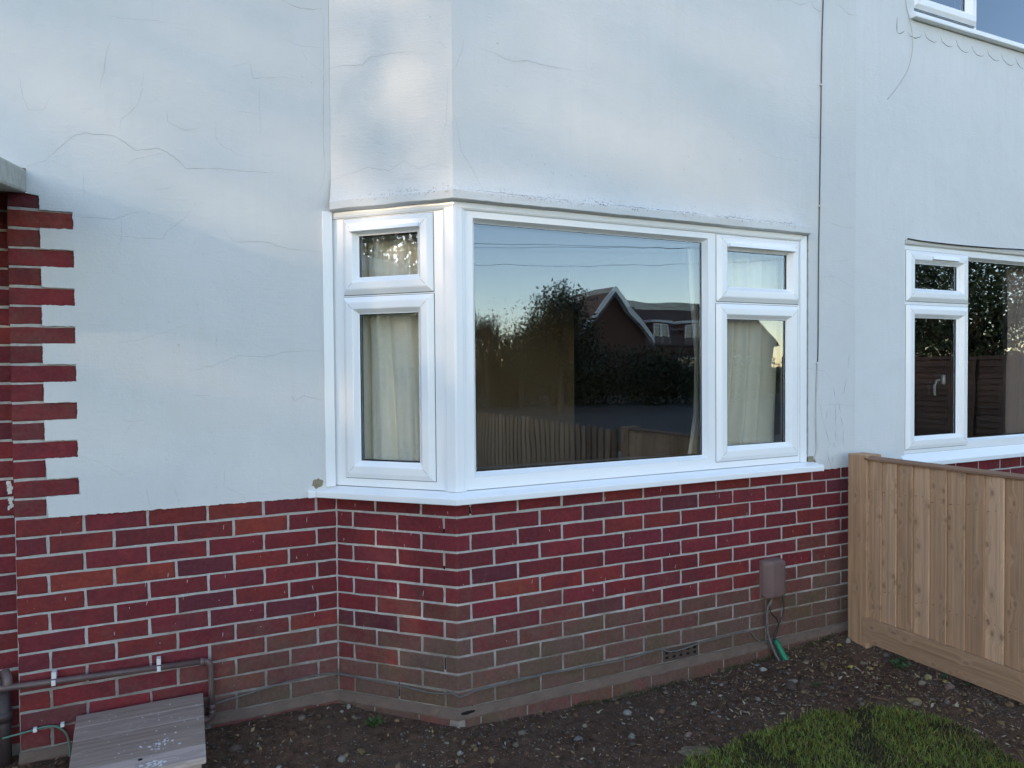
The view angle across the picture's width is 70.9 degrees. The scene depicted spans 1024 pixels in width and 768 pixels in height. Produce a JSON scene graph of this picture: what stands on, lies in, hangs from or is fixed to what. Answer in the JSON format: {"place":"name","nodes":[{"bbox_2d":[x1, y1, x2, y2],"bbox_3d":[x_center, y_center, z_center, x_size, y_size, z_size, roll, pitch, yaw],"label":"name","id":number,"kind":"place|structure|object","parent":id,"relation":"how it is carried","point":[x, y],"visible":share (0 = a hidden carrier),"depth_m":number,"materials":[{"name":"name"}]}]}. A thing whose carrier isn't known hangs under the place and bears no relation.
{"place":"outdoors","nodes":[
{"label":"outdoors","id":0,"kind":"place"},
{"bbox_2d":[1,631,1023,767],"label":"soil ground","id":1,"kind":"structure","parent":0,"point":[515,760],"depth_m":3.07,"materials":[{"name":"brown soil"}]},
{"bbox_2d":[0,668,12,767],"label":"drain pipe","id":2,"kind":"object","parent":1,"relation":"on","point":[6,709],"visible":1,"depth_m":2.74,"materials":[{"name":"grey plastic"}]},
{"bbox_2d":[69,693,205,767],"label":"plank cover","id":3,"kind":"object","parent":1,"relation":"on","point":[168,733],"visible":1,"depth_m":2.65,"materials":[{"name":"grey wood"}]},
{"bbox_2d":[228,744,242,751],"bbox_3d":[-1.116,1.468,2.901,0.039,0.029,0.052,1,2,38],"label":"stone","id":4,"kind":"object","parent":1,"relation":"on","point":[235,747],"visible":1,"depth_m":2.89,"materials":[{"name":"grey stone"}]},
{"bbox_2d":[288,729,296,735],"bbox_3d":[-0.917,1.456,3.003,0.031,0.023,0.037,11,7,39],"label":"stone","id":5,"kind":"object","parent":1,"relation":"on","point":[293,732],"visible":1,"depth_m":2.99,"materials":[{"name":"stone"}]},
{"bbox_2d":[338,756,345,761],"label":"stone","id":6,"kind":"object","parent":1,"relation":"on","point":[341,758],"visible":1,"depth_m":2.86,"materials":[{"name":"white stone"}]},
{"bbox_2d":[364,716,382,727],"bbox_3d":[-0.594,1.452,3.093,0.082,0.037,0.061,-1,1,-25],"label":"weed","id":7,"kind":"object","parent":1,"relation":"on","point":[378,720],"visible":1,"depth_m":3.09,"materials":[{"name":"green plant"}]},
{"bbox_2d":[488,757,494,763],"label":"stone","id":8,"kind":"object","parent":1,"relation":"on","point":[491,760],"visible":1,"depth_m":2.82,"materials":[{"name":"beige stone"}]},
{"bbox_2d":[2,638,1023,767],"bbox_3d":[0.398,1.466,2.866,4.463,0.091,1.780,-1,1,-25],"label":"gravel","id":9,"kind":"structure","parent":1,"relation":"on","point":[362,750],"depth_m":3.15,"materials":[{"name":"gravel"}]},
{"bbox_2d":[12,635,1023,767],"bbox_3d":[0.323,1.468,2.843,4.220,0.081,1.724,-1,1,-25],"label":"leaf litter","id":10,"kind":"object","parent":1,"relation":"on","point":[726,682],"visible":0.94,"depth_m":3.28,"materials":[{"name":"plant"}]},
{"bbox_2d":[574,736,582,740],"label":"stone","id":11,"kind":"object","parent":1,"relation":"on","point":[576,738],"visible":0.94,"depth_m":3.00,"materials":[{"name":"grey stone"}]},
{"bbox_2d":[623,709,631,714],"bbox_3d":[0.521,1.491,3.257,0.042,0.029,0.035,-2,2,-44],"label":"stone","id":12,"kind":"object","parent":1,"relation":"on","point":[627,712],"visible":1,"depth_m":3.25,"materials":[{"name":"white stone"}]},
{"bbox_2d":[628,733,634,738],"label":"stone","id":13,"kind":"object","parent":1,"relation":"on","point":[631,735],"visible":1,"depth_m":3.02,"materials":[{"name":"grey stone"}]},
{"bbox_2d":[684,732,691,736],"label":"stone","id":14,"kind":"object","parent":1,"relation":"on","point":[687,734],"visible":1,"depth_m":3.03,"materials":[{"name":"beige stone"}]},
{"bbox_2d":[676,745,711,756],"bbox_3d":[0.739,1.481,2.904,0.152,0.023,0.100,-1,1,-25],"label":"stone","id":15,"kind":"object","parent":1,"relation":"on","point":[684,751],"visible":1,"depth_m":2.90,"materials":[{"name":"grey stone"}]},
{"bbox_2d":[574,632,835,706],"bbox_3d":[1.052,1.446,3.650,1.702,0.099,0.029,-1,1,-25],"label":"moss","id":16,"kind":"object","parent":1,"relation":"on","point":[829,636],"visible":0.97,"depth_m":3.67,"materials":[{"name":"green plant"}]},
{"bbox_2d":[759,667,766,671],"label":"stone","id":17,"kind":"object","parent":1,"relation":"on","point":[762,669],"visible":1,"depth_m":3.67,"materials":[{"name":"white stone"}]},
{"bbox_2d":[772,639,788,659],"bbox_3d":[1.428,1.425,3.785,0.117,0.151,0.040,1,2,43],"label":"duct","id":18,"kind":"object","parent":1,"relation":"on","point":[784,656],"visible":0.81,"depth_m":3.79,"materials":[{"name":"green plastic"}]},
{"bbox_2d":[785,681,796,689],"bbox_3d":[1.357,1.468,3.494,0.077,0.038,0.054,8,-4,-42],"label":"stone","id":19,"kind":"object","parent":1,"relation":"on","point":[790,685],"visible":1,"depth_m":3.48,"materials":[{"name":"grey stone"}]},
{"bbox_2d":[871,696,889,700],"bbox_3d":[1.709,1.458,3.338,0.075,0.006,0.015,0,1,31],"label":"wood shard","id":20,"kind":"object","parent":1,"relation":"on","point":[880,698],"visible":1,"depth_m":3.33,"materials":[{"name":"wood"}]},
{"bbox_2d":[889,657,911,667],"bbox_3d":[1.995,1.430,3.693,0.135,0.040,0.101,-1,1,-25],"label":"weed","id":21,"kind":"object","parent":1,"relation":"on","point":[901,664],"visible":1,"depth_m":3.69,"materials":[{"name":"green plant"}]},
{"bbox_2d":[906,697,921,702],"bbox_3d":[1.856,1.462,3.318,0.072,0.027,0.041,3,0,3],"label":"stone","id":22,"kind":"object","parent":1,"relation":"on","point":[909,699],"visible":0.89,"depth_m":3.31,"materials":[{"name":"beige stone"}]},
{"bbox_2d":[918,680,925,684],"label":"stone","id":23,"kind":"object","parent":1,"relation":"on","point":[920,682],"visible":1,"depth_m":3.50,"materials":[{"name":"grey stone"}]},
{"bbox_2d":[924,674,931,679],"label":"stone","id":24,"kind":"object","parent":1,"relation":"on","point":[927,677],"visible":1,"depth_m":3.58,"materials":[{"name":"beige stone"}]},
{"bbox_2d":[848,452,1023,702],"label":"timber fence","id":25,"kind":"object","parent":1,"relation":"on","point":[935,566],"visible":0.98,"depth_m":3.49,"materials":[{"name":"brown wood"}]},
{"bbox_2d":[939,672,947,678],"bbox_3d":[2.149,1.455,3.579,0.042,0.030,0.039,-1,1,-25],"label":"weed","id":26,"kind":"object","parent":1,"relation":"on","point":[944,675],"visible":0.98,"depth_m":3.58,"materials":[{"name":"green plant"}]},
{"bbox_2d":[944,683,954,688],"bbox_3d":[2.106,1.459,3.469,0.060,0.025,0.042,-1,3,-31],"label":"stone","id":27,"kind":"object","parent":1,"relation":"on","point":[948,686],"visible":1,"depth_m":3.46,"materials":[{"name":"grey stone"}]},
{"bbox_2d":[1004,701,1013,706],"bbox_3d":[2.271,1.464,3.286,0.059,0.028,0.036,11,-18,-42],"label":"stone","id":28,"kind":"object","parent":1,"relation":"on","point":[1009,704],"visible":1,"depth_m":3.27,"materials":[{"name":"brown stone"}]},
{"bbox_2d":[605,686,1023,767],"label":"grass","id":29,"kind":"structure","parent":0,"point":[807,726],"depth_m":2.94,"materials":[{"name":"green plant"}]},
{"label":"terrain","id":30,"kind":"structure","parent":0,"visible":0},
{"bbox_2d":[0,0,855,765],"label":"house","id":31,"kind":"structure","parent":30,"relation":"on","point":[200,200],"depth_m":3.16,"materials":[{"name":"white paint"}]},
{"bbox_2d":[2,721,70,756],"bbox_3d":[-1.828,1.408,2.772,0.224,0.168,0.028,-1,1,-25],"label":"green cable","id":32,"kind":"object","parent":31,"relation":"attached to","point":[35,729],"visible":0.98,"depth_m":2.79,"materials":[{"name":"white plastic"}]},
{"bbox_2d":[0,656,215,723],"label":"waste pipe","id":33,"kind":"object","parent":31,"relation":"attached to","point":[54,680],"visible":0.98,"depth_m":2.89,"materials":[{"name":"grey plastic"}]},
{"bbox_2d":[362,234,419,460],"bbox_3d":[-0.461,-0.177,3.267,0.498,1.180,0.078,0,1,21],"label":"curtain","id":34,"kind":"object","parent":31,"relation":"hanging from","point":[391,388],"visible":0.41,"depth_m":3.29,"materials":[{"name":"white fabric"}]},
{"bbox_2d":[204,631,768,709],"bbox_3d":[0.005,1.361,3.303,2.883,0.132,0.341,-1,1,-14],"label":"cable","id":35,"kind":"object","parent":31,"relation":"attached to","point":[471,692],"visible":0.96,"depth_m":3.22,"materials":[{"name":"grey plastic"}]},
{"bbox_2d":[308,201,823,505],"bbox_3d":[0.369,-0.151,3.563,2.641,1.279,0.559,-1,1,-25],"label":"bay window","id":36,"kind":"structure","parent":31,"relation":"in","point":[442,292],"depth_m":3.21,"materials":[{"name":"white plastic"}]},
{"bbox_2d":[688,243,777,453],"bbox_3d":[1.188,-0.204,3.890,0.655,1.181,0.099,-1,1,-25],"label":"curtain","id":37,"kind":"object","parent":31,"relation":"hanging from","point":[751,364],"visible":0.55,"depth_m":3.92,"materials":[{"name":"white fabric"}]},
{"bbox_2d":[759,557,785,598],"bbox_3d":[1.387,1.033,3.811,0.148,0.211,0.060,-1,1,-25],"label":"junction box","id":38,"kind":"object","parent":31,"relation":"attached to","point":[772,578],"visible":1,"depth_m":3.78,"materials":[{"name":"brown plastic"}]},
{"bbox_2d":[766,599,780,660],"bbox_3d":[1.400,1.312,3.784,0.124,0.380,0.042,0,1,24],"label":"cable","id":39,"kind":"object","parent":38,"relation":"hanging from","point":[768,634],"visible":0.84,"depth_m":3.79,"materials":[{"name":"grey plastic"}]},
{"bbox_2d":[769,605,781,661],"bbox_3d":[1.400,1.299,3.792,0.077,0.348,0.062,0,1,30],"label":"cable","id":40,"kind":"object","parent":38,"relation":"hanging from","point":[776,633],"visible":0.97,"depth_m":3.79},
{"bbox_2d":[773,597,783,660],"bbox_3d":[1.412,1.311,3.799,0.069,0.364,0.098,0,1,10],"label":"cable","id":41,"kind":"object","parent":38,"relation":"hanging from","point":[776,628],"visible":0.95,"depth_m":3.81,"materials":[{"name":"grey plastic"}]},
{"bbox_2d":[813,0,823,458],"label":"wall cable","id":42,"kind":"object","parent":31,"relation":"attached to","point":[819,206],"depth_m":3.93,"materials":[{"name":"white paint"}]},
{"bbox_2d":[855,0,1023,473],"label":"neighbouring house","id":43,"kind":"structure","parent":30,"relation":"on","point":[940,144],"depth_m":4.39,"materials":[{"name":"white paint"}]},
{"bbox_2d":[888,4,912,98],"bbox_3d":[2.258,-1.950,4.187,0.207,0.611,0.011,-1,1,-22],"label":"loose wire","id":44,"kind":"object","parent":43,"relation":"hanging from","point":[912,49],"visible":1,"depth_m":4.21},
{"bbox_2d":[900,240,1023,463],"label":"window","id":45,"kind":"structure","parent":43,"relation":"in","point":[952,305],"depth_m":4.45,"materials":[{"name":"white plastic"}]},
{"bbox_2d":[907,238,1023,249],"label":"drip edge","id":46,"kind":"object","parent":43,"relation":"on","point":[964,245],"visible":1,"depth_m":4.44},
{"bbox_2d":[910,0,1023,52],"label":"window","id":47,"kind":"structure","parent":43,"relation":"in","point":[962,21],"depth_m":4.40,"materials":[{"name":"white plastic"}]},
{"bbox_2d":[1002,266,1023,433],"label":"curtain","id":48,"kind":"object","parent":43,"relation":"hanging from","point":[1013,337],"visible":0.94,"depth_m":4.94,"materials":[{"name":"white fabric"}]}
]}

